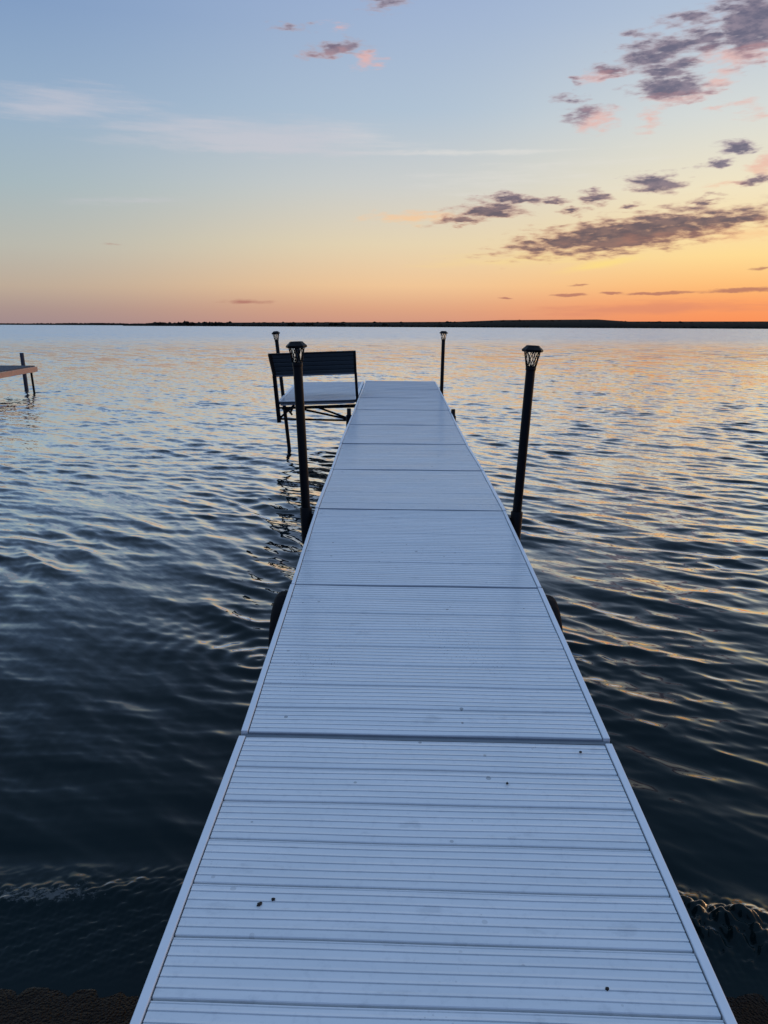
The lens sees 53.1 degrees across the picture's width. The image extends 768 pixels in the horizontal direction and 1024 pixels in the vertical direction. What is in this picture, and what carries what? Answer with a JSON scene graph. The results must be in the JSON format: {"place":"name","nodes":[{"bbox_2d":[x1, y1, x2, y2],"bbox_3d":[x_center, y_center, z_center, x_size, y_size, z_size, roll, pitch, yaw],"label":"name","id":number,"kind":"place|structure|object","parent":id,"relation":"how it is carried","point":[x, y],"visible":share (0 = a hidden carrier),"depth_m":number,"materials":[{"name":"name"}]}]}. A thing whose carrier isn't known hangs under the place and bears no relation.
{"place":"outdoors","nodes":[
{"label":"outdoors","id":0,"kind":"place"},
{"bbox_2d":[0,325,767,1002],"bbox_3d":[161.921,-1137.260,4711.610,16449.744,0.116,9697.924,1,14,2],"label":"lake","id":1,"kind":"structure","parent":0,"point":[150,527],"depth_m":5.82,"materials":[{"name":"liquid"}]},
{"bbox_2d":[0,353,37,390],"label":"dock","id":2,"kind":"object","parent":1,"relation":"in","point":[15,370],"visible":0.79,"depth_m":21.08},
{"bbox_2d":[272,331,290,448],"bbox_3d":[-1.507,-1.590,11.650,0.427,2.246,0.130,11,17,38],"label":"lamp post","id":3,"kind":"object","parent":1,"relation":"in","point":[276,335],"visible":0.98,"depth_m":11.57,"materials":[{"name":"black metal"}]},
{"bbox_2d":[241,381,609,745],"bbox_3d":[0.285,-0.435,7.958,1.599,1.053,11.155,1,14,2],"label":"dock","id":4,"kind":"object","parent":1,"relation":"on","point":[414,602],"visible":1,"depth_m":3.42,"materials":[{"name":"white metal"}]},
{"bbox_2d":[286,341,313,543],"bbox_3d":[-0.511,0.051,4.909,0.176,2.230,0.121,6,15,24],"label":"lamp post","id":5,"kind":"object","parent":4,"relation":"attached to","point":[295,348],"visible":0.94,"depth_m":4.77,"materials":[{"name":"black metal"}]},
{"bbox_2d":[279,381,363,420],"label":"side platform","id":6,"kind":"structure","parent":4,"relation":"attached to","point":[343,394],"depth_m":11.18,"materials":[{"name":"white metal"}]},
{"bbox_2d":[268,350,358,422],"bbox_3d":[-0.978,-1.813,11.040,1.274,1.017,0.568,1,14,2],"label":"bench","id":7,"kind":"object","parent":6,"relation":"on","point":[330,363],"visible":0.98,"depth_m":10.74,"materials":[{"name":"black metal"}]},
{"bbox_2d":[346,408,351,426],"bbox_3d":[-0.404,-0.662,9.530,0.126,1.242,0.072,1,14,2],"label":"dock post","id":8,"kind":"object","parent":4,"relation":"attached to","point":[348,416],"visible":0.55,"depth_m":9.38,"materials":[{"name":"black metal"}]},
{"bbox_2d":[440,331,447,395],"bbox_3d":[0.903,-1.697,12.111,0.150,2.252,0.121,-5,14,-20],"label":"lamp post","id":9,"kind":"object","parent":4,"relation":"attached to","point":[443,334],"visible":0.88,"depth_m":11.93,"materials":[{"name":"black metal"}]},
{"bbox_2d":[451,409,455,420],"bbox_3d":[0.812,-0.647,9.492,0.126,1.242,0.072,1,14,2],"label":"dock post","id":10,"kind":"object","parent":4,"relation":"attached to","point":[453,412],"visible":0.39,"depth_m":9.34,"materials":[{"name":"black metal"}]},
{"bbox_2d":[509,345,542,539],"bbox_3d":[0.857,0.075,4.867,0.191,2.215,0.124,-4,14,-16],"label":"lamp post","id":11,"kind":"object","parent":4,"relation":"attached to","point":[532,353],"visible":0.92,"depth_m":4.72,"materials":[{"name":"black metal"}]},
{"bbox_2d":[0,987,767,1023],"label":"beach","id":12,"kind":"structure","parent":0,"point":[37,1005],"depth_m":2.10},
{"bbox_2d":[130,736,736,1023],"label":"dock","id":13,"kind":"object","parent":12,"relation":"on","point":[411,882],"visible":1,"depth_m":1.85,"materials":[{"name":"white metal"}]},
{"bbox_2d":[0,319,767,328],"bbox_3d":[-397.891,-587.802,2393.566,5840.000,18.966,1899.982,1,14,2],"label":"shore","id":14,"kind":"structure","parent":0,"point":[591,323],"depth_m":1506.28,"materials":[{"name":"black plant"}]},
{"bbox_2d":[0,0,767,323],"label":"sky","id":15,"kind":"structure","parent":0,"point":[235,161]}
]}

